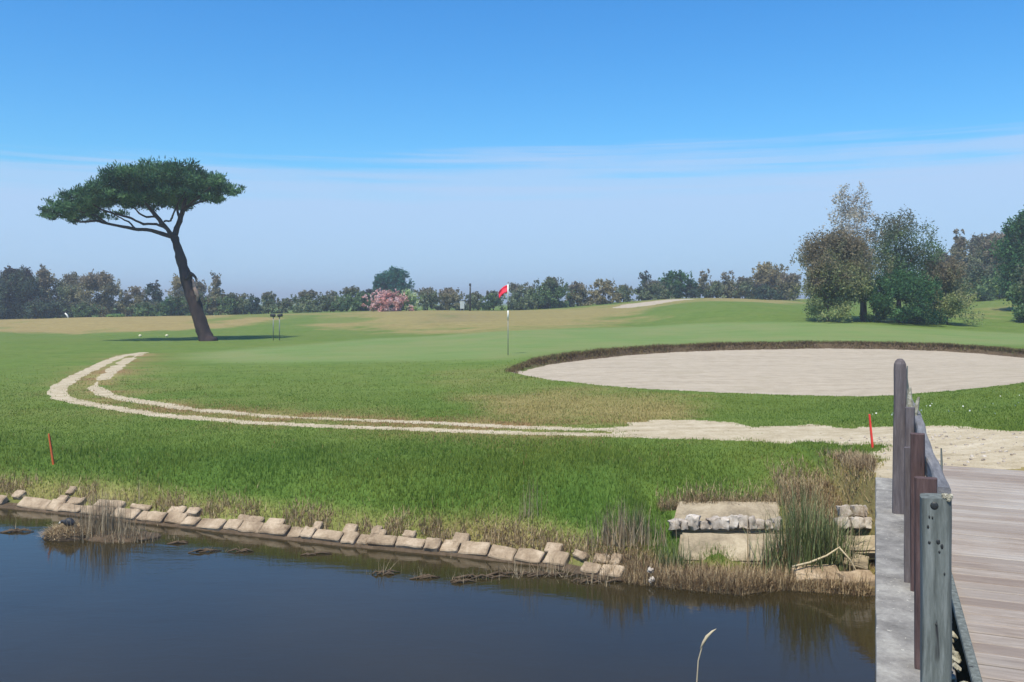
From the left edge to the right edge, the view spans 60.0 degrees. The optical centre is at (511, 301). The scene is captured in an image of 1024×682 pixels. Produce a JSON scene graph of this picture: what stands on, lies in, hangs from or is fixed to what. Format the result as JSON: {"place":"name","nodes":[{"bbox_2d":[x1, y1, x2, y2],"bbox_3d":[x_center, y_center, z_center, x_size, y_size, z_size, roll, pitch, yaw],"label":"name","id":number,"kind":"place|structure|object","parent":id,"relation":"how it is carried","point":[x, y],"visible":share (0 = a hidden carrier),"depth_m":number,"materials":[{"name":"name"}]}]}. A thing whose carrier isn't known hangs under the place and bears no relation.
{"place":"outdoors","nodes":[
{"label":"outdoors","id":0,"kind":"place"},
{"bbox_2d":[0,508,970,681],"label":"water","id":1,"kind":"structure","parent":0,"point":[160,609],"depth_m":6.93,"materials":[{"name":"liquid"}]},
{"bbox_2d":[0,523,33,532],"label":"dead stalks","id":2,"kind":"object","parent":1,"relation":"on","point":[18,530],"visible":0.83,"depth_m":9.62,"materials":[{"name":"plant"}]},
{"bbox_2d":[37,519,92,540],"bbox_3d":[-4.731,2.434,9.419,0.730,0.212,0.570,0,0,0],"label":"nest","id":3,"kind":"object","parent":1,"relation":"on","point":[56,533],"visible":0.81,"depth_m":9.31,"materials":[{"name":"plant"}]},
{"bbox_2d":[51,484,146,541],"bbox_3d":[-4.280,2.195,9.414,1.135,0.670,0.668,0,0,0],"label":"reed clump","id":4,"kind":"object","parent":1,"relation":"on","point":[107,523],"visible":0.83,"depth_m":9.43,"materials":[{"name":"plant"}]},
{"bbox_2d":[83,530,161,542],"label":"mud bank","id":5,"kind":"structure","parent":1,"relation":"in","point":[94,538],"depth_m":9.29,"materials":[{"name":"soil"}]},
{"bbox_2d":[87,522,176,543],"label":"reed clump","id":6,"kind":"object","parent":1,"relation":"in","point":[133,535],"visible":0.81,"depth_m":9.27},
{"bbox_2d":[366,558,401,574],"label":"dead stalks","id":7,"kind":"object","parent":1,"relation":"in","point":[387,572],"visible":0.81,"depth_m":8.12,"materials":[{"name":"plant"}]},
{"bbox_2d":[410,563,439,578],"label":"dead stalks","id":8,"kind":"object","parent":1,"relation":"on","point":[423,576],"visible":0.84,"depth_m":8.02,"materials":[{"name":"plant"}]},
{"bbox_2d":[444,568,475,582],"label":"dead stalks","id":9,"kind":"object","parent":1,"relation":"in","point":[463,580],"visible":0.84,"depth_m":7.90,"materials":[{"name":"plant"}]},
{"bbox_2d":[448,562,513,579],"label":"dead stalks","id":10,"kind":"object","parent":1,"relation":"on","point":[472,575],"visible":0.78,"depth_m":8.02,"materials":[{"name":"plant"}]},
{"bbox_2d":[478,558,544,578],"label":"dead stalks","id":11,"kind":"object","parent":1,"relation":"on","point":[509,572],"visible":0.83,"depth_m":8.11,"materials":[{"name":"plant"}]},
{"bbox_2d":[520,553,589,577],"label":"dead stalks","id":12,"kind":"object","parent":1,"relation":"on","point":[548,573],"visible":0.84,"depth_m":8.08,"materials":[{"name":"plant"}]},
{"bbox_2d":[558,565,630,586],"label":"dead stalks","id":13,"kind":"object","parent":1,"relation":"on","point":[592,580],"visible":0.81,"depth_m":7.90,"materials":[{"name":"plant"}]},
{"bbox_2d":[696,629,715,681],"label":"seed stalk","id":14,"kind":"object","parent":1,"relation":"in","point":[707,636],"visible":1,"depth_m":4.30,"materials":[{"name":"plant"}]},
{"bbox_2d":[0,297,1023,595],"bbox_3d":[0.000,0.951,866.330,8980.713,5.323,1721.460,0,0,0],"label":"ground","id":15,"kind":"structure","parent":0,"point":[30,349],"depth_m":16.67,"materials":[{"name":"plant"}]},
{"bbox_2d":[0,264,50,318],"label":"dark tree","id":16,"kind":"object","parent":15,"relation":"on","point":[22,287],"visible":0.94,"depth_m":89.32,"materials":[{"name":"green plant"}]},
{"bbox_2d":[21,297,62,318],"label":"dark shrub","id":17,"kind":"object","parent":15,"relation":"on","point":[43,311],"visible":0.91,"depth_m":88.31,"materials":[{"name":"green plant"}]},
{"bbox_2d":[27,264,65,318],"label":"feathery tree","id":18,"kind":"object","parent":15,"relation":"on","point":[46,280],"visible":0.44,"depth_m":91.72,"materials":[{"name":"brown plant"}]},
{"bbox_2d":[49,300,74,317],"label":"dark shrub","id":19,"kind":"object","parent":15,"relation":"on","point":[62,304],"visible":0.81,"depth_m":88.66,"materials":[{"name":"green plant"}]},
{"bbox_2d":[48,271,86,317],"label":"grey green tree","id":20,"kind":"object","parent":15,"relation":"on","point":[65,284],"visible":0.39,"depth_m":92.14,"materials":[{"name":"green plant"}]},
{"bbox_2d":[63,301,104,317],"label":"green bush","id":21,"kind":"object","parent":15,"relation":"on","point":[80,309],"visible":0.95,"depth_m":87.42,"materials":[{"name":"green plant"}]},
{"bbox_2d":[58,269,131,316],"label":"domed tree","id":22,"kind":"object","parent":15,"relation":"on","point":[91,282],"visible":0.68,"depth_m":91.58,"materials":[{"name":"green plant"}]},
{"bbox_2d":[115,286,149,316],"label":"feathery tree","id":23,"kind":"object","parent":15,"relation":"on","point":[137,295],"visible":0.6,"depth_m":92.67,"materials":[{"name":"brown plant"}]},
{"bbox_2d":[134,475,147,503],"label":"reed clump","id":24,"kind":"object","parent":15,"relation":"on","point":[139,495],"visible":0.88,"depth_m":10.42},
{"bbox_2d":[35,155,247,340],"bbox_3d":[-18.163,-2.342,44.124,9.222,9.428,6.914,0,0,0],"label":"umbrella pine","id":25,"kind":"object","parent":15,"relation":"on","point":[175,186],"visible":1,"depth_m":42.74,"materials":[{"name":"green plant"}]},
{"bbox_2d":[125,301,169,316],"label":"green bush","id":26,"kind":"object","parent":15,"relation":"on","point":[139,309],"visible":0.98,"depth_m":85.51,"materials":[{"name":"green plant"}]},
{"bbox_2d":[144,280,163,311],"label":"oval tree","id":27,"kind":"object","parent":15,"relation":"on","point":[156,294],"visible":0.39,"depth_m":93.77,"materials":[{"name":"green plant"}]},
{"bbox_2d":[159,296,182,315],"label":"dark green bush","id":28,"kind":"object","parent":15,"relation":"on","point":[172,311],"visible":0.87,"depth_m":89.71,"materials":[{"name":"green plant"}]},
{"bbox_2d":[164,273,186,315],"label":"tan tree","id":29,"kind":"object","parent":15,"relation":"on","point":[176,283],"visible":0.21,"depth_m":94.46,"materials":[{"name":"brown plant"}]},
{"bbox_2d":[164,289,211,315],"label":"green bush","id":30,"kind":"object","parent":15,"relation":"on","point":[180,297],"visible":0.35,"depth_m":90.39,"materials":[{"name":"green plant"}]},
{"bbox_2d":[185,278,213,314],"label":"brown tree","id":31,"kind":"object","parent":15,"relation":"on","point":[199,285],"visible":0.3,"depth_m":93.70,"materials":[{"name":"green plant"}]},
{"bbox_2d":[202,270,225,314],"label":"pointed tree","id":32,"kind":"object","parent":15,"relation":"on","point":[215,293],"visible":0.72,"depth_m":93.53,"materials":[{"name":"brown plant"}]},
{"bbox_2d":[214,291,242,314],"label":"green bush","id":33,"kind":"object","parent":15,"relation":"on","point":[230,300],"visible":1,"depth_m":91.57,"materials":[{"name":"green plant"}]},
{"bbox_2d":[236,293,250,314],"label":"grey bush","id":34,"kind":"object","parent":15,"relation":"on","point":[241,307],"visible":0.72,"depth_m":92.35,"materials":[{"name":"green plant"}]},
{"bbox_2d":[244,293,262,313],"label":"dark narrow bush","id":35,"kind":"object","parent":15,"relation":"on","point":[252,307],"visible":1,"depth_m":89.67,"materials":[{"name":"green plant"}]},
{"bbox_2d":[260,291,281,313],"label":"twiggy tree","id":36,"kind":"object","parent":15,"relation":"on","point":[269,305],"visible":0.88,"depth_m":92.54,"materials":[{"name":"green plant"}]},
{"bbox_2d":[270,314,282,339],"bbox_3d":[-11.420,1.255,43.000,0.598,1.351,0.160,0,0,0],"label":"twin post","id":37,"kind":"object","parent":15,"relation":"on","point":[277,315],"visible":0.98,"depth_m":42.98,"materials":[{"name":"metal"}]},
{"bbox_2d":[276,298,297,312],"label":"grey bush","id":38,"kind":"object","parent":15,"relation":"on","point":[286,307],"visible":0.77,"depth_m":93.53,"materials":[{"name":"green plant"}]},
{"bbox_2d":[285,289,329,312],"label":"domed bush","id":39,"kind":"object","parent":15,"relation":"on","point":[305,303],"visible":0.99,"depth_m":91.33,"materials":[{"name":"green plant"}]},
{"bbox_2d":[0,486,626,578],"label":"stone edging","id":40,"kind":"object","parent":15,"relation":"on","point":[463,545],"visible":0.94,"depth_m":9.21,"materials":[{"name":"stone"}]},
{"bbox_2d":[317,290,348,311],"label":"grey tree","id":41,"kind":"object","parent":15,"relation":"on","point":[327,306],"visible":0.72,"depth_m":92.33,"materials":[{"name":"green plant"}]},
{"bbox_2d":[331,286,371,311],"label":"grey green tree","id":42,"kind":"object","parent":15,"relation":"on","point":[355,301],"visible":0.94,"depth_m":91.28,"materials":[{"name":"green plant"}]},
{"bbox_2d":[362,288,379,310],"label":"dark shrub","id":43,"kind":"object","parent":15,"relation":"on","point":[369,291],"visible":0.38,"depth_m":92.69,"materials":[{"name":"green plant"}]},
{"bbox_2d":[368,272,390,307],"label":"blue green tree","id":44,"kind":"object","parent":15,"relation":"on","point":[378,283],"visible":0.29,"depth_m":104.70,"materials":[{"name":"teal plant"}]},
{"bbox_2d":[360,288,414,311],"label":"pink oleander","id":45,"kind":"object","parent":15,"relation":"on","point":[381,303],"visible":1,"depth_m":83.52,"materials":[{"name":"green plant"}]},
{"bbox_2d":[380,266,417,309],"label":"blue green tree","id":46,"kind":"object","parent":15,"relation":"on","point":[395,277],"visible":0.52,"depth_m":105.31,"materials":[{"name":"teal plant"}]},
{"bbox_2d":[397,288,421,310],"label":"cream oleander","id":47,"kind":"object","parent":15,"relation":"on","point":[411,295],"visible":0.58,"depth_m":85.78,"materials":[{"name":"green plant"}]},
{"bbox_2d":[414,287,447,309],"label":"grey bush","id":48,"kind":"object","parent":15,"relation":"on","point":[428,296],"visible":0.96,"depth_m":91.37,"materials":[{"name":"green plant"}]},
{"bbox_2d":[0,445,880,590],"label":"dry grass","id":49,"kind":"structure","parent":15,"relation":"on","point":[855,458],"depth_m":9.09,"materials":[{"name":"plant"}]},
{"bbox_2d":[430,287,466,309],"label":"brown tipped bush","id":50,"kind":"object","parent":15,"relation":"on","point":[451,295],"visible":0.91,"depth_m":92.32,"materials":[{"name":"green plant"}]},
{"bbox_2d":[460,291,482,309],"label":"grey bush","id":51,"kind":"object","parent":15,"relation":"on","point":[475,301],"visible":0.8,"depth_m":92.66,"materials":[{"name":"green plant"}]},
{"bbox_2d":[479,290,506,310],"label":"green bush","id":52,"kind":"object","parent":15,"relation":"on","point":[492,299],"visible":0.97,"depth_m":91.74,"materials":[{"name":"green plant"}]},
{"bbox_2d":[499,282,542,309],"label":"grey tree","id":53,"kind":"object","parent":15,"relation":"on","point":[517,301],"visible":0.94,"depth_m":90.16,"materials":[{"name":"green plant"}]},
{"bbox_2d":[511,481,547,520],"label":"reed clump","id":54,"kind":"object","parent":15,"relation":"on","point":[533,491],"visible":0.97,"depth_m":8.99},
{"bbox_2d":[521,276,576,308],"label":"broad bush","id":55,"kind":"object","parent":15,"relation":"on","point":[551,291],"visible":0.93,"depth_m":90.14,"materials":[{"name":"green plant"}]},
{"bbox_2d":[562,281,593,306],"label":"brown bush","id":56,"kind":"object","parent":15,"relation":"on","point":[580,295],"visible":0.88,"depth_m":91.55,"materials":[{"name":"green plant"}]},
{"bbox_2d":[585,279,622,304],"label":"tan tree","id":57,"kind":"object","parent":15,"relation":"on","point":[598,298],"visible":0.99,"depth_m":91.60,"materials":[{"name":"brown plant"}]},
{"bbox_2d":[188,322,1023,362],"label":"putting green","id":58,"kind":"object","parent":15,"relation":"on","point":[501,345],"visible":0.97,"depth_m":35.88,"materials":[{"name":"plant"}]},
{"bbox_2d":[498,284,508,319],"bbox_3d":[-0.259,0.559,27.000,0.318,2.174,0.074,0,0,6],"label":"golf flag","id":59,"kind":"object","parent":58,"relation":"on","point":[503,290],"visible":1,"depth_m":26.99,"materials":[{"name":"fabric"}]},
{"bbox_2d":[613,284,636,301],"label":"grey bush","id":60,"kind":"object","parent":15,"relation":"on","point":[625,290],"visible":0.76,"depth_m":93.56,"materials":[{"name":"green plant"}]},
{"bbox_2d":[576,499,688,549],"bbox_3d":[1.127,2.045,8.411,1.035,0.481,0.645,0,0,0],"label":"reed clump","id":61,"kind":"object","parent":15,"relation":"on","point":[607,533],"visible":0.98,"depth_m":8.37,"materials":[{"name":"plant"}]},
{"bbox_2d":[627,502,654,537],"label":"reed clump","id":62,"kind":"object","parent":15,"relation":"on","point":[638,521],"visible":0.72,"depth_m":8.48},
{"bbox_2d":[633,270,655,300],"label":"headed tree","id":63,"kind":"object","parent":15,"relation":"on","point":[645,278],"visible":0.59,"depth_m":95.99,"materials":[{"name":"green plant"}]},
{"bbox_2d":[635,279,675,299],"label":"grey bush","id":64,"kind":"object","parent":15,"relation":"on","point":[654,285],"visible":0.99,"depth_m":94.42,"materials":[{"name":"green plant"}]},
{"bbox_2d":[640,531,706,569],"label":"reed clump","id":65,"kind":"object","parent":15,"relation":"on","point":[681,561],"visible":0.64,"depth_m":8.08,"materials":[{"name":"plant"}]},
{"bbox_2d":[657,269,704,298],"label":"dark green tree","id":66,"kind":"object","parent":15,"relation":"on","point":[676,280],"visible":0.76,"depth_m":95.13,"materials":[{"name":"green plant"}]},
{"bbox_2d":[681,286,708,297],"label":"dark shrub","id":67,"kind":"object","parent":15,"relation":"on","point":[692,292],"visible":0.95,"depth_m":94.62,"materials":[{"name":"green plant"}]},
{"bbox_2d":[698,269,717,297],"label":"pointed tree","id":68,"kind":"object","parent":15,"relation":"on","point":[703,280],"visible":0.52,"depth_m":96.85,"materials":[{"name":"brown plant"}]},
{"bbox_2d":[705,280,727,297],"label":"grey bush","id":69,"kind":"object","parent":15,"relation":"on","point":[718,292],"visible":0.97,"depth_m":95.50,"materials":[{"name":"green plant"}]},
{"bbox_2d":[672,501,781,536],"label":"concrete slab","id":70,"kind":"structure","parent":15,"relation":"on","point":[703,510],"depth_m":8.85,"materials":[{"name":"concrete"}]},
{"bbox_2d":[667,514,779,531],"bbox_3d":[2.051,2.127,8.548,1.107,0.170,0.150,0,0,0],"label":"rubble course","id":71,"kind":"object","parent":70,"relation":"on","point":[717,523],"visible":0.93,"depth_m":8.50,"materials":[{"name":"stone"}]},
{"bbox_2d":[720,270,743,297],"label":"brown tree","id":72,"kind":"object","parent":15,"relation":"on","point":[729,283],"visible":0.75,"depth_m":96.48,"materials":[{"name":"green plant"}]},
{"bbox_2d":[678,533,786,564],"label":"concrete slab","id":73,"kind":"structure","parent":15,"relation":"on","point":[734,541],"depth_m":8.34,"materials":[{"name":"concrete"}]},
{"bbox_2d":[598,527,874,597],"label":"dry grass","id":74,"kind":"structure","parent":15,"relation":"on","point":[730,586],"depth_m":7.75,"materials":[{"name":"plant"}]},
{"bbox_2d":[729,275,757,298],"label":"grey tree","id":75,"kind":"object","parent":15,"relation":"on","point":[744,283],"visible":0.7,"depth_m":95.31,"materials":[{"name":"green plant"}]},
{"bbox_2d":[691,558,801,590],"bbox_3d":[2.033,2.368,7.736,1.241,0.248,0.352,0,0,0],"label":"reed clump","id":76,"kind":"object","parent":15,"relation":"on","point":[738,576],"visible":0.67,"depth_m":7.71,"materials":[{"name":"plant"}]},
{"bbox_2d":[745,283,783,299],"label":"dark shrub","id":77,"kind":"object","parent":15,"relation":"on","point":[760,292],"visible":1,"depth_m":91.36,"materials":[{"name":"green plant"}]},
{"bbox_2d":[512,348,1023,396],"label":"sand bunker","id":78,"kind":"object","parent":15,"relation":"in","point":[842,372],"visible":0.99,"depth_m":21.68},
{"bbox_2d":[741,261,798,299],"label":"broad tan tree","id":79,"kind":"object","parent":15,"relation":"on","point":[767,273],"visible":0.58,"depth_m":94.11,"materials":[{"name":"brown plant"}]},
{"bbox_2d":[773,272,801,299],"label":"brown bush","id":80,"kind":"object","parent":15,"relation":"on","point":[786,284],"visible":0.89,"depth_m":91.53,"materials":[{"name":"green plant"}]},
{"bbox_2d":[725,469,874,579],"bbox_3d":[2.547,1.974,8.190,1.651,0.989,1.290,0,0,23],"label":"reed clump","id":81,"kind":"object","parent":15,"relation":"on","point":[804,543],"visible":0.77,"depth_m":7.98,"materials":[{"name":"plant"}]},
{"bbox_2d":[788,564,838,584],"bbox_3d":[2.694,2.452,7.852,0.434,0.214,0.256,0,0,0],"label":"bank stone","id":82,"kind":"object","parent":15,"relation":"on","point":[799,572],"visible":0.49,"depth_m":7.81,"materials":[{"name":"stone"}]},
{"bbox_2d":[769,509,874,570],"bbox_3d":[3.016,2.163,8.137,1.042,0.517,0.913,0,0,-26],"label":"weed clump","id":83,"kind":"object","parent":15,"relation":"on","point":[841,542],"visible":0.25,"depth_m":8.03,"materials":[{"name":"plant"}]},
{"bbox_2d":[792,546,856,570],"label":"fallen branch","id":84,"kind":"object","parent":15,"relation":"on","point":[819,558],"visible":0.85,"depth_m":7.84,"materials":[{"name":"wood"}]},
{"bbox_2d":[789,260,861,322],"bbox_3d":[16.321,-0.551,45.731,3.291,3.387,3.549,0,0,34],"label":"drooping bush","id":85,"kind":"object","parent":15,"relation":"on","point":[814,284],"visible":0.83,"depth_m":45.31,"materials":[{"name":"green plant"}]},
{"bbox_2d":[789,222,895,321],"bbox_3d":[17.223,-1.492,46.661,5.004,5.244,5.154,0,0,0],"label":"tan tree","id":86,"kind":"object","parent":15,"relation":"on","point":[833,247],"visible":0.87,"depth_m":45.72,"materials":[{"name":"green plant"}]},
{"bbox_2d":[834,504,871,528],"bbox_3d":[3.319,2.039,8.422,0.581,0.221,0.297,0,0,0],"label":"rubble course","id":87,"kind":"object","parent":15,"relation":"on","point":[861,516],"visible":0.56,"depth_m":8.35,"materials":[{"name":"stone"}]},
{"bbox_2d":[831,535,874,559],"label":"concrete slab","id":88,"kind":"structure","parent":15,"relation":"on","point":[871,548],"depth_m":8.12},
{"bbox_2d":[823,181,885,318],"bbox_3d":[18.630,-2.757,48.447,3.080,7.639,3.045,0,0,0],"label":"airy tree","id":89,"kind":"object","parent":15,"relation":"on","point":[854,214],"visible":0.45,"depth_m":48.32,"materials":[{"name":"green plant"}]},
{"bbox_2d":[840,551,868,570],"bbox_3d":[3.088,2.336,7.999,0.254,0.154,0.146,0,0,20],"label":"flat stone","id":90,"kind":"object","parent":15,"relation":"on","point":[861,561],"visible":0.64,"depth_m":7.96,"materials":[{"name":"stone"}]},
{"bbox_2d":[837,568,874,586],"bbox_3d":[3.008,2.440,7.744,0.317,0.198,0.195,0,0,-4],"label":"bank stone","id":91,"kind":"object","parent":15,"relation":"on","point":[868,573],"visible":0.55,"depth_m":7.70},
{"bbox_2d":[857,263,949,323],"bbox_3d":[20.258,-0.377,46.083,4.858,3.202,5.376,0,0,0],"label":"dense bush","id":92,"kind":"object","parent":15,"relation":"on","point":[911,289],"visible":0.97,"depth_m":45.25,"materials":[{"name":"green plant"}]},
{"bbox_2d":[792,428,1023,469],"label":"pebbles","id":93,"kind":"object","parent":15,"relation":"on","point":[880,439],"visible":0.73,"depth_m":9.53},
{"bbox_2d":[865,204,951,320],"bbox_3d":[20.810,-2.032,48.223,5.279,6.382,4.601,0,0,0],"label":"olive tree","id":94,"kind":"object","parent":15,"relation":"on","point":[902,255],"visible":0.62,"depth_m":47.51,"materials":[{"name":"green plant"}]},
{"bbox_2d":[917,248,952,298],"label":"grey tree","id":95,"kind":"object","parent":15,"relation":"on","point":[945,256],"visible":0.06,"depth_m":85.19,"materials":[{"name":"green plant"}]},
{"bbox_2d":[875,359,1023,681],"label":"footbridge","id":96,"kind":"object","parent":15,"relation":"on","point":[948,539],"visible":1,"depth_m":4.45,"materials":[{"name":"grey wood"}]},
{"bbox_2d":[920,255,986,324],"bbox_3d":[23.156,-0.573,46.954,3.608,3.756,3.920,0,0,0],"label":"olive bush","id":97,"kind":"object","parent":15,"relation":"on","point":[956,297],"visible":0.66,"depth_m":46.43,"materials":[{"name":"green plant"}]},
{"bbox_2d":[948,229,968,267],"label":"narrow tall tree","id":98,"kind":"object","parent":15,"relation":"on","point":[958,248],"visible":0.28,"depth_m":83.57,"materials":[{"name":"brown plant"}]},
{"bbox_2d":[947,262,1000,300],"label":"green bush","id":99,"kind":"object","parent":15,"relation":"on","point":[983,273],"visible":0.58,"depth_m":76.97,"materials":[{"name":"green plant"}]},
{"bbox_2d":[965,232,996,297],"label":"grey tree","id":100,"kind":"object","parent":15,"relation":"on","point":[975,250],"visible":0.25,"depth_m":85.08,"materials":[{"name":"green plant"}]},
{"bbox_2d":[985,272,1005,297],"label":"light green bush","id":101,"kind":"object","parent":15,"relation":"on","point":[998,292],"visible":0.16,"depth_m":79.55,"materials":[{"name":"green plant"}]},
{"bbox_2d":[979,231,1022,271],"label":"brown tree","id":102,"kind":"object","parent":15,"relation":"on","point":[994,238],"visible":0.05,"depth_m":83.46,"materials":[{"name":"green plant"}]},
{"bbox_2d":[985,205,1023,310],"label":"dark green tree","id":103,"kind":"object","parent":15,"relation":"on","point":[1011,251],"visible":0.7,"depth_m":60.08,"materials":[{"name":"green plant"}]},
{"bbox_2d":[1005,264,1023,322],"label":"olive bush","id":104,"kind":"object","parent":15,"relation":"on","point":[1017,289],"visible":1,"depth_m":49.98,"materials":[{"name":"green plant"}]},
{"bbox_2d":[0,0,1023,302],"label":"sky","id":105,"kind":"structure","parent":0,"point":[488,145],"materials":[{"name":"blue"}]},
{"bbox_2d":[47,352,1023,477],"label":"gravel path","id":106,"kind":"structure","parent":0,"point":[682,429],"depth_m":11.69,"materials":[{"name":"gravel"}]},
{"bbox_2d":[613,299,692,307],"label":"sandy bank","id":107,"kind":"structure","parent":0,"point":[643,304],"depth_m":79.99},
{"bbox_2d":[505,340,1023,372],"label":"lip grass","id":108,"kind":"structure","parent":0,"point":[564,355],"depth_m":30.28,"materials":[{"name":"plant"}]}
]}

